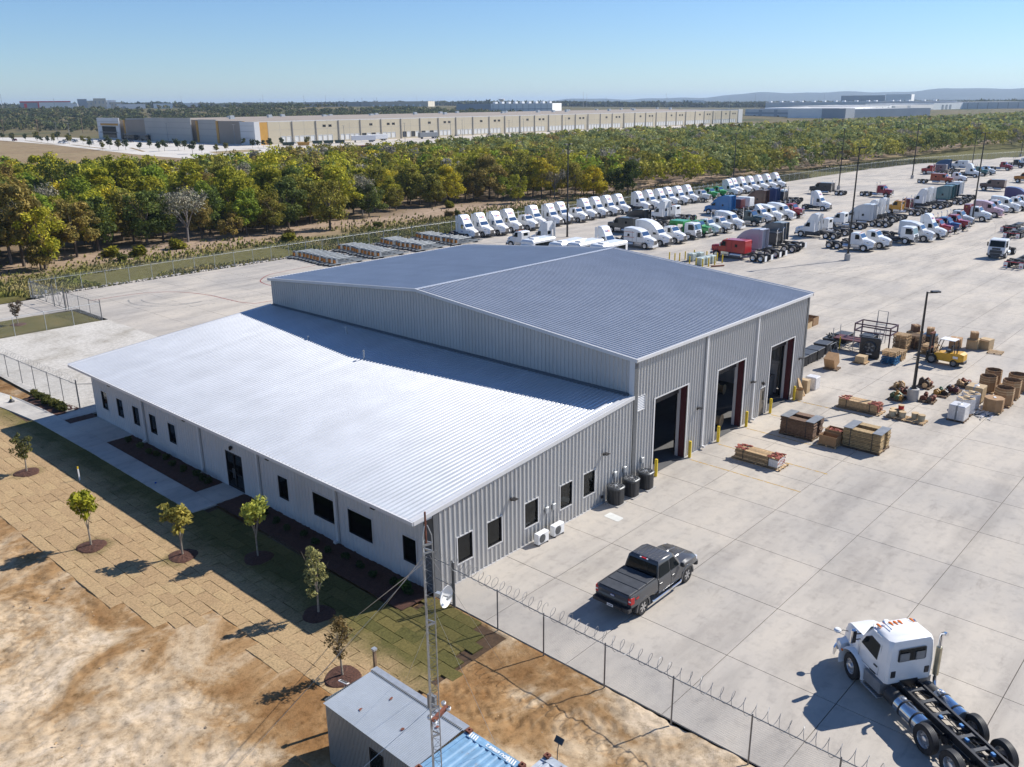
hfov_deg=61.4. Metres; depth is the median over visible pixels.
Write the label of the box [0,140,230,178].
dry field
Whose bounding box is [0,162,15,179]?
woodland tree
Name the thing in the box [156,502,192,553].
young tree
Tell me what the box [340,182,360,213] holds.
woodland tree
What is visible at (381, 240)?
steel rack
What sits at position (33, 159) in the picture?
woodland tree
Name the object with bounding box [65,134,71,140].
car park tree
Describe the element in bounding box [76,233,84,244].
woodland tree
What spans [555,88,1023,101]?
hills
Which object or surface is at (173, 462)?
shrub
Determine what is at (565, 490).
window
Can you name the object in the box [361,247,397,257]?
steel rack
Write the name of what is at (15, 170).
woodland tree
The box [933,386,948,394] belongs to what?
parts load
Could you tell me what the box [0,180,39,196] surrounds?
woodland tree
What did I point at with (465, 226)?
parked truck
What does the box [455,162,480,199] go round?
woodland tree
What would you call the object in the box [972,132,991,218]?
light pole
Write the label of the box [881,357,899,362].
pallet
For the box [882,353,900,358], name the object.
pallet
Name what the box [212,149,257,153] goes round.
lot island
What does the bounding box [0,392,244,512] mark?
front walk
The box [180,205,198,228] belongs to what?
woodland tree
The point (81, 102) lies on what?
apartment building
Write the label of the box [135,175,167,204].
woodland tree
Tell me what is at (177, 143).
car park tree
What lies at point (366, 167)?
woodland tree
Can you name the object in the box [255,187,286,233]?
woodland tree
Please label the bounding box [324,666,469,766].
metal shed
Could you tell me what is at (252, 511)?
young tree
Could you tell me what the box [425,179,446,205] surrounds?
woodland tree
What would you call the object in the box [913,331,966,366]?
forklift
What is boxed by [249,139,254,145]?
car park tree
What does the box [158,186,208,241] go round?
woodland tree
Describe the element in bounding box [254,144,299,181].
woodland tree
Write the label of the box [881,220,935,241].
parked truck
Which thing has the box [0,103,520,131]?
scrub belt
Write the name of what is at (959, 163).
parked truck
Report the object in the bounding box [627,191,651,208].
parked truck
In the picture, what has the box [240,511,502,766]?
lattice tower
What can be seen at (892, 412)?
cable pail
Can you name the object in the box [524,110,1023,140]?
woods
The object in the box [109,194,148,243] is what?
woodland tree
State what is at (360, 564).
shrub
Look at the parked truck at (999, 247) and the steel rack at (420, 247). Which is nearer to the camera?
the parked truck at (999, 247)
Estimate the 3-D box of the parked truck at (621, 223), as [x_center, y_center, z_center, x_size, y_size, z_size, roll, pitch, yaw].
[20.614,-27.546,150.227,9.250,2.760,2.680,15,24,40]
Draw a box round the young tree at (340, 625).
[323,615,354,674]
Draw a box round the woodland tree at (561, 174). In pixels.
[542,169,566,197]
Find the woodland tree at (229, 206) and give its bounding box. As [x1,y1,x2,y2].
[223,197,250,231]
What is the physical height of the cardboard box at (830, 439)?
0.620 m
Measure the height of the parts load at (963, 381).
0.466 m
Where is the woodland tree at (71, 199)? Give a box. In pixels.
[65,193,75,203]
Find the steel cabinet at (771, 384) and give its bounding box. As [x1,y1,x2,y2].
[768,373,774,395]
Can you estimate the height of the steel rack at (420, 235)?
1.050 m
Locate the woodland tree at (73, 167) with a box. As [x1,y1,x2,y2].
[57,163,82,188]
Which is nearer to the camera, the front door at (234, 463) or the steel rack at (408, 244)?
the front door at (234, 463)
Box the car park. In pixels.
[0,137,275,158]
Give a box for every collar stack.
[779,409,823,439]
[841,420,891,453]
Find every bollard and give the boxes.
[654,459,657,476]
[687,441,691,457]
[716,426,719,442]
[744,411,748,426]
[768,398,772,413]
[792,386,795,400]
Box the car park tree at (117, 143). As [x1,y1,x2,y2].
[114,139,121,148]
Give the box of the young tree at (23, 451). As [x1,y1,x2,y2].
[8,432,32,470]
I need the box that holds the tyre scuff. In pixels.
[127,300,202,305]
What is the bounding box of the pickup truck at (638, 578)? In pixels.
[593,543,697,615]
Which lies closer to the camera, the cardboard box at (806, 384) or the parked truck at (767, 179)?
the cardboard box at (806, 384)
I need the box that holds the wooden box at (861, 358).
[855,354,867,362]
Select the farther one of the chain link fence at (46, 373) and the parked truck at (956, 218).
the parked truck at (956, 218)
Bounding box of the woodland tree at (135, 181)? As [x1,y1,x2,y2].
[132,176,152,192]
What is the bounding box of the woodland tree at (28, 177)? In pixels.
[14,171,38,187]
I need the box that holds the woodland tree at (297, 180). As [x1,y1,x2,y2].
[269,173,307,223]
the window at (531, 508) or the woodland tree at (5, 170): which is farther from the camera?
the woodland tree at (5, 170)
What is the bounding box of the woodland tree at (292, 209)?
[262,174,309,227]
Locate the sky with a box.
[0,0,1023,104]
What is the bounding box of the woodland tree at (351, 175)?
[345,171,357,190]
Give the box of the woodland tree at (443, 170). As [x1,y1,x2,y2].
[435,163,463,199]
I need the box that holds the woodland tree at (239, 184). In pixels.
[227,174,260,227]
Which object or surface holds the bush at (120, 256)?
on the verge
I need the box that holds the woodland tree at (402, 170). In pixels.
[396,165,416,203]
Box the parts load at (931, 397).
[919,391,936,401]
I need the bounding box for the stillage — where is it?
[852,319,898,347]
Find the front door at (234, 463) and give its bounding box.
[225,450,244,492]
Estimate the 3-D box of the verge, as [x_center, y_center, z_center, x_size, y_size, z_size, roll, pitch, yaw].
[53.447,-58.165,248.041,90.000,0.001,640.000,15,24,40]
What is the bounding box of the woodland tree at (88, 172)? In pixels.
[56,163,117,195]
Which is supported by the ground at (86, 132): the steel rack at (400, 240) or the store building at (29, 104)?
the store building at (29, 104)
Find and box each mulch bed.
[24,395,78,414]
[65,413,96,423]
[107,435,222,491]
[217,494,432,609]
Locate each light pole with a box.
[564,144,570,236]
[733,133,737,177]
[837,128,846,189]
[844,147,866,260]
[906,290,940,401]
[910,126,918,178]
[972,118,981,164]
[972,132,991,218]
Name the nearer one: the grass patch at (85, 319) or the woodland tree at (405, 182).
the grass patch at (85, 319)
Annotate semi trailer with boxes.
[351,135,375,141]
[367,134,387,140]
[418,132,437,138]
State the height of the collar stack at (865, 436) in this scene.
1.245 m
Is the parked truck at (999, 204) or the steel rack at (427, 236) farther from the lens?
the parked truck at (999, 204)
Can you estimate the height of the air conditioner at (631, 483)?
1.115 m
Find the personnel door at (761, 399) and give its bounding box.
[757,385,765,416]
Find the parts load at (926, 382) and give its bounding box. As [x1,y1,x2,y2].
[918,376,932,387]
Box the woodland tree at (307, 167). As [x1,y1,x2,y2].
[283,159,322,216]
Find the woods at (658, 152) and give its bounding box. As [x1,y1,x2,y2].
[0,126,1023,187]
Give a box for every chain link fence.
[0,303,101,337]
[0,348,80,407]
[28,151,1023,295]
[65,289,102,319]
[77,383,94,406]
[451,559,883,766]
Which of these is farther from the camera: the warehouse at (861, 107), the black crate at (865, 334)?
the warehouse at (861, 107)
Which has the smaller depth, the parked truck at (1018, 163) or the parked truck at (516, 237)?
the parked truck at (516, 237)
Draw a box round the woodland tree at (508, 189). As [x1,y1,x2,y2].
[493,175,511,199]
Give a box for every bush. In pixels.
[100,245,120,256]
[115,252,128,260]
[128,244,146,256]
[168,238,187,248]
[280,232,296,240]
[283,228,294,234]
[373,221,383,226]
[443,210,454,216]
[444,199,454,207]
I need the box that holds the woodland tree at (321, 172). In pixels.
[316,163,339,189]
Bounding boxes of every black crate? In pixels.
[804,354,808,365]
[805,345,824,359]
[805,349,817,364]
[813,339,832,354]
[822,335,840,348]
[835,330,853,344]
[859,332,878,337]
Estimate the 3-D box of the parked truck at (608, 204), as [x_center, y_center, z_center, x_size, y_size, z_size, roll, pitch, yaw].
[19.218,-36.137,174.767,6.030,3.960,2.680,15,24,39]
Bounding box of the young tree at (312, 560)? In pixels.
[301,546,328,611]
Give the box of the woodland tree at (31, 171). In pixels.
[13,168,42,180]
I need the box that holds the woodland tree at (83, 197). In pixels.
[70,188,117,248]
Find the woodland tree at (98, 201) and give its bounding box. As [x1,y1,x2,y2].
[71,195,118,250]
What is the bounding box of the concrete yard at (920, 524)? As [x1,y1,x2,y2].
[46,156,1023,766]
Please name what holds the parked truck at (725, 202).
on the concrete yard at (920, 524)
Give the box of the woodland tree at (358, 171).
[348,166,370,181]
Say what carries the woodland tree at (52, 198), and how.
on the forest floor
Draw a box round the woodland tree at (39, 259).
[22,237,53,269]
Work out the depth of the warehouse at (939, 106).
1461.47 m
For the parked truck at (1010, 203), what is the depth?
173.00 m
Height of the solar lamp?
0.735 m
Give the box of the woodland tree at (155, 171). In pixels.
[132,164,168,187]
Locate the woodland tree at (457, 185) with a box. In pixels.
[444,171,466,203]
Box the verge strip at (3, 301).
[0,297,25,303]
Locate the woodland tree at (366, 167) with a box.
[355,163,374,177]
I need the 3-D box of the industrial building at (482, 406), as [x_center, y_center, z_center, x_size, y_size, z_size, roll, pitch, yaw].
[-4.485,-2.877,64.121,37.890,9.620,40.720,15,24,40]
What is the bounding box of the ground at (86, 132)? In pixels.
[0,106,1023,766]
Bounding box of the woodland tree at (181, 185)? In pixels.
[165,184,188,203]
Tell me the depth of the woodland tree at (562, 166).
209.88 m
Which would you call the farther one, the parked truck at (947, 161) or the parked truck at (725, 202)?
the parked truck at (947, 161)
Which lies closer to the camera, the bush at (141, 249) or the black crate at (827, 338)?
the black crate at (827, 338)
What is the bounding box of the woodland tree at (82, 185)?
[57,175,94,203]
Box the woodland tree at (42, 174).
[36,170,58,183]
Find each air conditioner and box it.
[604,482,626,507]
[623,475,641,499]
[637,468,655,491]
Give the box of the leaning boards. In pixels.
[797,378,804,395]
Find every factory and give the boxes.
[456,104,490,111]
[491,101,561,111]
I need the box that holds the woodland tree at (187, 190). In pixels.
[180,186,194,195]
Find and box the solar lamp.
[554,735,563,759]
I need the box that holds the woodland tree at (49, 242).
[9,206,66,268]
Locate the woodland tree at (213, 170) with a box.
[209,160,234,185]
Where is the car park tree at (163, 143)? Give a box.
[160,140,167,150]
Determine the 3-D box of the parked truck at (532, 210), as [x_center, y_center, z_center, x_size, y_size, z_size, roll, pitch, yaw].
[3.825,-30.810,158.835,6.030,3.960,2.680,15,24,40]
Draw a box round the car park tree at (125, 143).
[121,139,128,147]
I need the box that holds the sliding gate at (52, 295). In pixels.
[29,278,66,308]
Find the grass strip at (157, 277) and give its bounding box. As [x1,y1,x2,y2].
[30,238,410,296]
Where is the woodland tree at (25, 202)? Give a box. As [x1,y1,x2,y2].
[0,175,53,266]
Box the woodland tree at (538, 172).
[527,157,559,197]
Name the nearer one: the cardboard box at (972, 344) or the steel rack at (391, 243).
the cardboard box at (972, 344)
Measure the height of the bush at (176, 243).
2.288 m
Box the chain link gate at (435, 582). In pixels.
[433,551,452,603]
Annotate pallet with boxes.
[732,455,788,471]
[779,431,818,441]
[816,441,841,448]
[823,366,840,370]
[836,405,885,416]
[841,444,889,455]
[852,360,869,364]
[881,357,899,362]
[881,361,899,365]
[882,348,899,353]
[882,350,900,355]
[882,353,900,357]
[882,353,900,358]
[885,413,908,420]
[887,397,905,402]
[891,347,906,353]
[893,339,910,343]
[894,332,911,337]
[894,336,911,340]
[904,416,927,425]
[911,333,925,338]
[916,385,934,389]
[918,399,936,404]
[922,342,939,347]
[932,393,950,398]
[946,417,968,423]
[987,349,1003,354]
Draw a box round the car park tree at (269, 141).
[266,138,273,144]
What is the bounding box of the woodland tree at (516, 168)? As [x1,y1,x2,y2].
[503,149,531,188]
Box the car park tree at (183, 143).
[181,140,186,148]
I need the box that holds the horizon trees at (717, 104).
[0,98,1023,108]
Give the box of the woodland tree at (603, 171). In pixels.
[592,164,611,194]
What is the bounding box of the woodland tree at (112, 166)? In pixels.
[86,154,146,192]
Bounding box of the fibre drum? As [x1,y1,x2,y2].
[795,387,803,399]
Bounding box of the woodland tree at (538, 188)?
[519,156,551,196]
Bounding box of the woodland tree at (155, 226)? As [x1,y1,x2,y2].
[121,190,166,244]
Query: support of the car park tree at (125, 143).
on the car park
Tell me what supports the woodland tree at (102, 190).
on the forest floor
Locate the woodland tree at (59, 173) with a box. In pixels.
[56,166,67,180]
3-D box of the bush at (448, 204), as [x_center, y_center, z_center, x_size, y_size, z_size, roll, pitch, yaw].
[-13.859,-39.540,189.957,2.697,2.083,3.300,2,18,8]
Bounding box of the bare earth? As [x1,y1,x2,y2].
[0,376,753,766]
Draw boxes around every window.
[100,389,109,411]
[115,397,124,418]
[131,404,140,427]
[148,412,158,436]
[167,421,177,445]
[276,473,289,502]
[311,490,334,525]
[346,507,373,545]
[369,747,384,766]
[401,533,417,566]
[456,529,473,565]
[487,515,502,548]
[524,496,538,529]
[535,241,552,245]
[559,480,571,510]
[583,468,595,498]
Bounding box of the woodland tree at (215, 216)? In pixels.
[191,189,224,234]
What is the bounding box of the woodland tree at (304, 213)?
[284,193,307,224]
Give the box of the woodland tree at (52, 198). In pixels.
[47,195,66,208]
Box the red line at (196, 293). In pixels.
[103,292,267,303]
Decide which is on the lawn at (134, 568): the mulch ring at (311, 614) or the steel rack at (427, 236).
the mulch ring at (311, 614)
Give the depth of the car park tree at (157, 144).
439.25 m
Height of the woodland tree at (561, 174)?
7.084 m
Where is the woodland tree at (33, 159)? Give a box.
[25,151,59,176]
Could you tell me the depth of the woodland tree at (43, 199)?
134.59 m
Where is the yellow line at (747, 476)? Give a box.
[696,461,798,491]
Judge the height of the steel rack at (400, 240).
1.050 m
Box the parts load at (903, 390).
[896,386,908,393]
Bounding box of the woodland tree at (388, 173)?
[376,168,399,190]
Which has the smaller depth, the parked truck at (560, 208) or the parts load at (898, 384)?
the parts load at (898, 384)
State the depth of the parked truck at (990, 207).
166.15 m
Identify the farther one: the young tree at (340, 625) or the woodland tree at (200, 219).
the woodland tree at (200, 219)
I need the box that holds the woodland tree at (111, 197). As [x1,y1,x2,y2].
[103,188,137,240]
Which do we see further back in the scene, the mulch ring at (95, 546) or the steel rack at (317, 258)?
the steel rack at (317, 258)
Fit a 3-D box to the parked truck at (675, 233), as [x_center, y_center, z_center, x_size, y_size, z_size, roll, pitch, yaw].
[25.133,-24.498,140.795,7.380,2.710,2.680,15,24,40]
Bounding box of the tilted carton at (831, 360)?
[823,351,839,368]
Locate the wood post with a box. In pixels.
[371,646,376,667]
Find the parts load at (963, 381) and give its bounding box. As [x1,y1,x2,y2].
[956,377,971,386]
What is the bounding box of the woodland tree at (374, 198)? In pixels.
[353,183,388,215]
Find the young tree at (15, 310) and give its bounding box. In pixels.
[7,300,22,323]
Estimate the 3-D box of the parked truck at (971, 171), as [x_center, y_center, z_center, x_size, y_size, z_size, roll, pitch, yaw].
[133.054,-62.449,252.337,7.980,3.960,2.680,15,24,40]
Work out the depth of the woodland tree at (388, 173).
197.99 m
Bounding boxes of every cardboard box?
[802,378,810,393]
[807,321,811,328]
[808,315,818,326]
[818,431,840,446]
[825,425,843,442]
[911,324,920,331]
[926,326,934,334]
[948,336,962,349]
[966,337,980,349]
[970,331,978,338]
[979,337,994,350]
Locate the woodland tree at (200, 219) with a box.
[182,198,215,238]
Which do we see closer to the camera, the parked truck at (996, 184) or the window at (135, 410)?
the window at (135, 410)
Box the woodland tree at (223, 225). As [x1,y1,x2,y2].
[214,210,243,237]
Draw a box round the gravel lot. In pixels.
[0,319,156,412]
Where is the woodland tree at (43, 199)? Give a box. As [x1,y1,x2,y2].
[29,193,73,240]
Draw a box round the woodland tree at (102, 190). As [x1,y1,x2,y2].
[93,183,126,240]
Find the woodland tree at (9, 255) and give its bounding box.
[0,201,15,263]
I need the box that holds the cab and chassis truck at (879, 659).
[833,618,1018,766]
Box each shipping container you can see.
[415,727,525,766]
[532,752,566,766]
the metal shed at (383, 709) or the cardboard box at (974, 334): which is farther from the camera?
the cardboard box at (974, 334)
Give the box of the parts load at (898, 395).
[890,390,905,400]
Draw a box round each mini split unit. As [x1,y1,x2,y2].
[534,528,548,546]
[550,520,563,537]
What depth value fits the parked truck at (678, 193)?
191.12 m
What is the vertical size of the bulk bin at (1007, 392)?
1.250 m
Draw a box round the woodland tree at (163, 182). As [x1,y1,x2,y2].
[148,177,168,203]
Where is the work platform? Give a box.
[832,326,880,351]
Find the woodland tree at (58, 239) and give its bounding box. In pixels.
[48,228,64,255]
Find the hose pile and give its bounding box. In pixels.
[826,332,838,337]
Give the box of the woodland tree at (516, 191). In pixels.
[508,174,527,202]
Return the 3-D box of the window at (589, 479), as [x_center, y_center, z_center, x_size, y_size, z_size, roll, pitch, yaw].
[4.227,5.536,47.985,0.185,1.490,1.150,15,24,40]
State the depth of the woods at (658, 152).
274.48 m
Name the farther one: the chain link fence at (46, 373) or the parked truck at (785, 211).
the parked truck at (785, 211)
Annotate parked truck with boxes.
[448,214,480,238]
[471,212,495,237]
[486,211,510,235]
[500,208,523,232]
[506,230,529,244]
[518,211,539,230]
[525,205,545,224]
[530,221,555,237]
[541,203,563,224]
[552,201,574,223]
[568,204,588,222]
[577,198,598,218]
[588,196,609,217]
[595,225,615,240]
[600,195,620,215]
[608,216,638,231]
[611,193,631,214]
[616,226,657,248]
[621,218,673,245]
[626,209,663,228]
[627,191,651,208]
[642,189,658,209]
[651,200,686,219]
[651,211,669,226]
[653,188,672,204]
[661,187,680,204]
[664,225,687,243]
[668,205,696,219]
[670,219,701,239]
[671,186,690,204]
[678,215,712,236]
[681,184,699,202]
[681,218,721,235]
[694,186,711,201]
[703,184,719,199]
[703,195,745,214]
[709,238,772,262]
[711,211,733,232]
[712,182,728,196]
[714,210,745,229]
[722,179,739,195]
[729,178,744,194]
[733,198,754,210]
[736,177,752,193]
[736,196,754,207]
[737,228,787,257]
[738,203,784,221]
[738,204,774,222]
[739,206,765,225]
[744,176,760,190]
[748,189,769,205]
[753,175,769,188]
[761,173,777,187]
[761,221,806,247]
[765,227,801,252]
[767,187,791,203]
[767,202,795,219]
[770,172,786,187]
[778,189,800,203]
[781,186,802,201]
[785,199,805,217]
[794,213,841,239]
[802,190,831,210]
[808,181,846,195]
[819,217,852,235]
[825,232,876,251]
[831,211,867,229]
[842,229,891,248]
[848,203,893,227]
[860,182,893,196]
[870,199,899,222]
[877,197,907,220]
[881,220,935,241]
[883,225,918,243]
[885,197,924,215]
[897,195,932,212]
[913,188,946,208]
[917,173,953,183]
[920,163,947,173]
[920,213,947,238]
[923,209,970,230]
[926,187,953,206]
[932,185,966,204]
[933,214,953,234]
[934,164,958,173]
[935,210,974,224]
[936,159,960,171]
[937,211,961,232]
[943,184,971,202]
[946,181,974,198]
[948,203,992,221]
[951,160,978,168]
[951,163,981,177]
[952,172,966,181]
[952,199,1004,217]
[960,164,988,175]
[978,179,1006,189]
[982,165,995,174]
[986,237,1015,257]
[988,186,1023,200]
[990,162,1012,170]
[990,199,1009,212]
[991,195,1020,212]
[1009,157,1023,167]
[1011,196,1023,210]
[1012,172,1023,182]
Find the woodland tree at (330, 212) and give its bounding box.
[307,179,349,229]
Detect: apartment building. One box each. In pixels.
[77,99,87,107]
[87,101,93,107]
[93,98,106,108]
[106,100,115,108]
[110,102,121,108]
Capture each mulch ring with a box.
[10,323,26,325]
[13,467,38,476]
[75,539,107,553]
[168,549,197,562]
[244,551,273,565]
[302,605,335,623]
[324,665,361,687]
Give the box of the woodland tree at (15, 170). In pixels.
[9,164,22,173]
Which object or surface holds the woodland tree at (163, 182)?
on the forest floor
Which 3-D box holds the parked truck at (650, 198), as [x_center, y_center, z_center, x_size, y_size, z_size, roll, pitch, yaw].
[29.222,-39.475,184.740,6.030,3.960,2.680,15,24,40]
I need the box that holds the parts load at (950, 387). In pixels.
[946,384,958,391]
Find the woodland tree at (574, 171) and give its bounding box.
[561,161,583,196]
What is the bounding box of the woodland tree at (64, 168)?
[30,153,74,195]
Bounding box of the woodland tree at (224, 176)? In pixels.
[206,166,250,201]
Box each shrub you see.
[28,389,37,394]
[33,391,41,399]
[39,392,51,397]
[40,397,48,404]
[47,397,56,403]
[49,399,59,406]
[56,403,67,410]
[124,436,131,442]
[135,442,143,447]
[144,448,152,453]
[152,450,160,456]
[162,453,170,459]
[168,460,176,465]
[179,464,186,471]
[192,469,200,475]
[198,473,206,480]
[204,476,212,483]
[272,516,280,523]
[283,524,290,530]
[300,529,307,535]
[311,537,319,544]
[324,546,331,552]
[340,552,350,558]
[356,560,364,568]
[368,570,377,577]
[389,576,397,584]
[397,577,412,589]
[403,586,413,594]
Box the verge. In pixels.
[0,140,1023,299]
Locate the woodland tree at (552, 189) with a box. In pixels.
[543,170,560,195]
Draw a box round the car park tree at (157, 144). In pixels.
[154,141,160,147]
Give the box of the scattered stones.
[3,561,543,764]
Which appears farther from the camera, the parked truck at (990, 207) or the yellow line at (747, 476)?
the parked truck at (990, 207)
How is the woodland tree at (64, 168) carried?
on the forest floor
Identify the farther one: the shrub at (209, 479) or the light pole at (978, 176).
the light pole at (978, 176)
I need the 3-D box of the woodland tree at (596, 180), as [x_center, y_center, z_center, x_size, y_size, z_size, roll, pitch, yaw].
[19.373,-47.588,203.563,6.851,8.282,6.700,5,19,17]
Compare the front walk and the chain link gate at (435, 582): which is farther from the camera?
the front walk
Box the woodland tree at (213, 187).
[194,184,224,213]
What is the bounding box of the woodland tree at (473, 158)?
[456,152,492,179]
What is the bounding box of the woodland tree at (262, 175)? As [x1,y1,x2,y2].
[252,164,290,198]
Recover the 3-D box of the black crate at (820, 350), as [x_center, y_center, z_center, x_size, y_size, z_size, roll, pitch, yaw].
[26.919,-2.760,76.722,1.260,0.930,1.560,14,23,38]
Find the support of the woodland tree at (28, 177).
on the forest floor
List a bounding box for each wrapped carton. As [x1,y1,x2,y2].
[805,374,820,389]
[947,401,970,420]
[956,395,975,413]
[962,390,980,408]
[965,382,986,402]
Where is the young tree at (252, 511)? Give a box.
[239,494,269,555]
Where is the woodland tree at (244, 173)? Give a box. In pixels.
[237,170,254,175]
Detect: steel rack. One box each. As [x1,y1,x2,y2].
[286,249,312,258]
[291,249,318,259]
[296,250,335,259]
[299,250,338,260]
[302,251,329,261]
[306,252,344,262]
[309,253,350,263]
[313,253,354,263]
[316,254,354,265]
[321,255,361,265]
[326,256,366,266]
[331,242,356,251]
[337,242,361,251]
[340,243,374,252]
[344,244,382,253]
[347,245,384,254]
[349,245,374,255]
[354,246,387,255]
[357,247,382,256]
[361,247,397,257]
[365,248,400,258]
[370,249,408,258]
[374,236,407,244]
[378,237,400,245]
[380,237,403,246]
[384,238,406,247]
[390,238,412,247]
[391,239,414,248]
[395,240,418,249]
[400,240,426,249]
[405,241,439,250]
[409,241,441,250]
[410,231,442,237]
[412,242,446,251]
[413,231,434,239]
[417,232,438,240]
[420,233,441,240]
[424,233,445,241]
[429,234,450,242]
[432,234,452,242]
[437,235,458,243]
[441,235,470,244]
[444,236,476,244]
[449,237,481,245]
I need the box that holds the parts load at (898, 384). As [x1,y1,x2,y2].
[893,380,904,388]
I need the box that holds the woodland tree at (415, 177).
[408,173,426,204]
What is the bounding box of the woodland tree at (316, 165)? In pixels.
[300,159,325,180]
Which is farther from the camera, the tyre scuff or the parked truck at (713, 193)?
the parked truck at (713, 193)
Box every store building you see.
[19,101,37,107]
[37,101,70,107]
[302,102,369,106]
[370,101,434,106]
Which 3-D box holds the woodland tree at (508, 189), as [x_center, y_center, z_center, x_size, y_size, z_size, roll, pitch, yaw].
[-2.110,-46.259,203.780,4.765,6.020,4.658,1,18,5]
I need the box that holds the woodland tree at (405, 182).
[393,163,423,205]
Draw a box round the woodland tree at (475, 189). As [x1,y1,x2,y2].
[462,173,484,201]
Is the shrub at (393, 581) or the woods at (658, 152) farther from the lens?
the woods at (658, 152)
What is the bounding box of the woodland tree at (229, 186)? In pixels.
[219,179,236,225]
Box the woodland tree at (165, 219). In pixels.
[133,186,178,240]
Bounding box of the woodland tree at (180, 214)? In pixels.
[170,198,184,221]
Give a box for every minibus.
[521,235,555,245]
[548,237,586,245]
[567,238,603,246]
[590,239,627,249]
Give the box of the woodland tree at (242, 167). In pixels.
[224,161,250,172]
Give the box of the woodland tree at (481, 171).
[466,154,507,198]
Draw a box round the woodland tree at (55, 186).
[45,182,74,203]
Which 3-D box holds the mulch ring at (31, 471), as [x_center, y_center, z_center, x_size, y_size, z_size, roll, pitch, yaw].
[-30.465,5.573,54.154,1.560,0.164,1.576,15,24,40]
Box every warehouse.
[96,107,742,144]
[682,100,703,103]
[745,108,930,117]
[765,100,956,107]
[765,106,890,108]
[787,104,933,109]
[787,107,858,117]
[821,108,854,117]
[841,95,884,101]
[865,103,962,109]
[886,94,914,100]
[917,101,1023,108]
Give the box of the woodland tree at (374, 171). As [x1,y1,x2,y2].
[357,165,385,187]
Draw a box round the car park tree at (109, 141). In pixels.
[105,138,112,144]
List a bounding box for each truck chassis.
[1000,222,1023,231]
[1003,227,1023,238]
[1003,255,1023,268]
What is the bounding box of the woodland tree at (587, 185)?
[576,170,592,195]
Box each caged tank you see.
[687,252,696,261]
[695,251,704,256]
[695,256,705,265]
[701,255,710,264]
[707,254,716,263]
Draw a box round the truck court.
[262,124,754,150]
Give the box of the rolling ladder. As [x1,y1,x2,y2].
[874,310,888,342]
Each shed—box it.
[117,104,145,108]
[153,103,172,107]
[183,103,197,107]
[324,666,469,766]
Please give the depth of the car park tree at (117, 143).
457.92 m
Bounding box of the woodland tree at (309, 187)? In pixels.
[295,181,326,223]
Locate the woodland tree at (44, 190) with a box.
[31,182,58,197]
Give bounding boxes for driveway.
[0,298,74,321]
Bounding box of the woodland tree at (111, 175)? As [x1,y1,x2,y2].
[89,172,123,189]
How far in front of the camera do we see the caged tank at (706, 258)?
120.98 m
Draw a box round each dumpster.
[282,142,293,144]
[297,142,309,144]
[312,140,321,143]
[323,140,333,142]
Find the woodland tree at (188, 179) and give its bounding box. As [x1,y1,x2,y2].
[167,159,203,206]
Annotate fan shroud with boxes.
[859,336,881,359]
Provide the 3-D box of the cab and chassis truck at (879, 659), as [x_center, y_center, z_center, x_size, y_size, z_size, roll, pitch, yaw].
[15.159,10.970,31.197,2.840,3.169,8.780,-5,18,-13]
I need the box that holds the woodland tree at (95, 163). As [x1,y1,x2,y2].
[78,159,115,173]
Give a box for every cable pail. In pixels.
[889,409,895,416]
[898,404,904,409]
[899,410,906,417]
[911,412,918,418]
[918,414,925,421]
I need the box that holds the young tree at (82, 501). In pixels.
[66,489,98,544]
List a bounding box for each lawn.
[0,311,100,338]
[0,407,505,694]
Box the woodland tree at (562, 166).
[542,149,566,195]
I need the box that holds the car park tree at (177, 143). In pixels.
[174,140,180,146]
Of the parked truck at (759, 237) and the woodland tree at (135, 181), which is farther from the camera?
the woodland tree at (135, 181)
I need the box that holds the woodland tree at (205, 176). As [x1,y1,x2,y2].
[190,171,224,188]
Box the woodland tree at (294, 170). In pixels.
[269,164,313,219]
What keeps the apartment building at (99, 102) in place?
on the ground at (86, 132)
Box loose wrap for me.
[973,408,995,419]
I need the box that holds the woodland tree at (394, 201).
[386,187,404,210]
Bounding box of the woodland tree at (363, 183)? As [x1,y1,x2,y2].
[346,177,376,214]
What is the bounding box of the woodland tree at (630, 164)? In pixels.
[606,159,641,194]
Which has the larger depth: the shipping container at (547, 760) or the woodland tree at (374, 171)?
the woodland tree at (374, 171)
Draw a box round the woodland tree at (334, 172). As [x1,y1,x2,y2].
[322,164,363,218]
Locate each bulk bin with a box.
[979,373,997,391]
[982,395,1004,412]
[985,367,1002,384]
[994,385,1015,405]
[1002,377,1022,397]
[1008,371,1023,390]
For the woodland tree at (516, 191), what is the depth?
196.19 m
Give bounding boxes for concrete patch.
[604,513,622,520]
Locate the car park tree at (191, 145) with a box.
[187,141,195,153]
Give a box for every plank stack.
[734,443,786,467]
[838,395,883,413]
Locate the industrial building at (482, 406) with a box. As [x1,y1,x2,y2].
[68,244,814,592]
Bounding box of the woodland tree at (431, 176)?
[416,173,442,206]
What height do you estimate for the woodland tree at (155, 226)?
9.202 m
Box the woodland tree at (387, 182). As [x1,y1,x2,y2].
[377,175,399,208]
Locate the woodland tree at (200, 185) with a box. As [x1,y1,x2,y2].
[187,179,228,230]
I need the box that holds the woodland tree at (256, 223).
[245,197,277,231]
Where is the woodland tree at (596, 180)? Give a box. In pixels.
[580,164,607,196]
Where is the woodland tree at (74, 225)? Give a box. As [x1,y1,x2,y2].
[48,198,100,256]
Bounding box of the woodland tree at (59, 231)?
[8,202,66,246]
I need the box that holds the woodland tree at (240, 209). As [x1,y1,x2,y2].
[232,186,262,234]

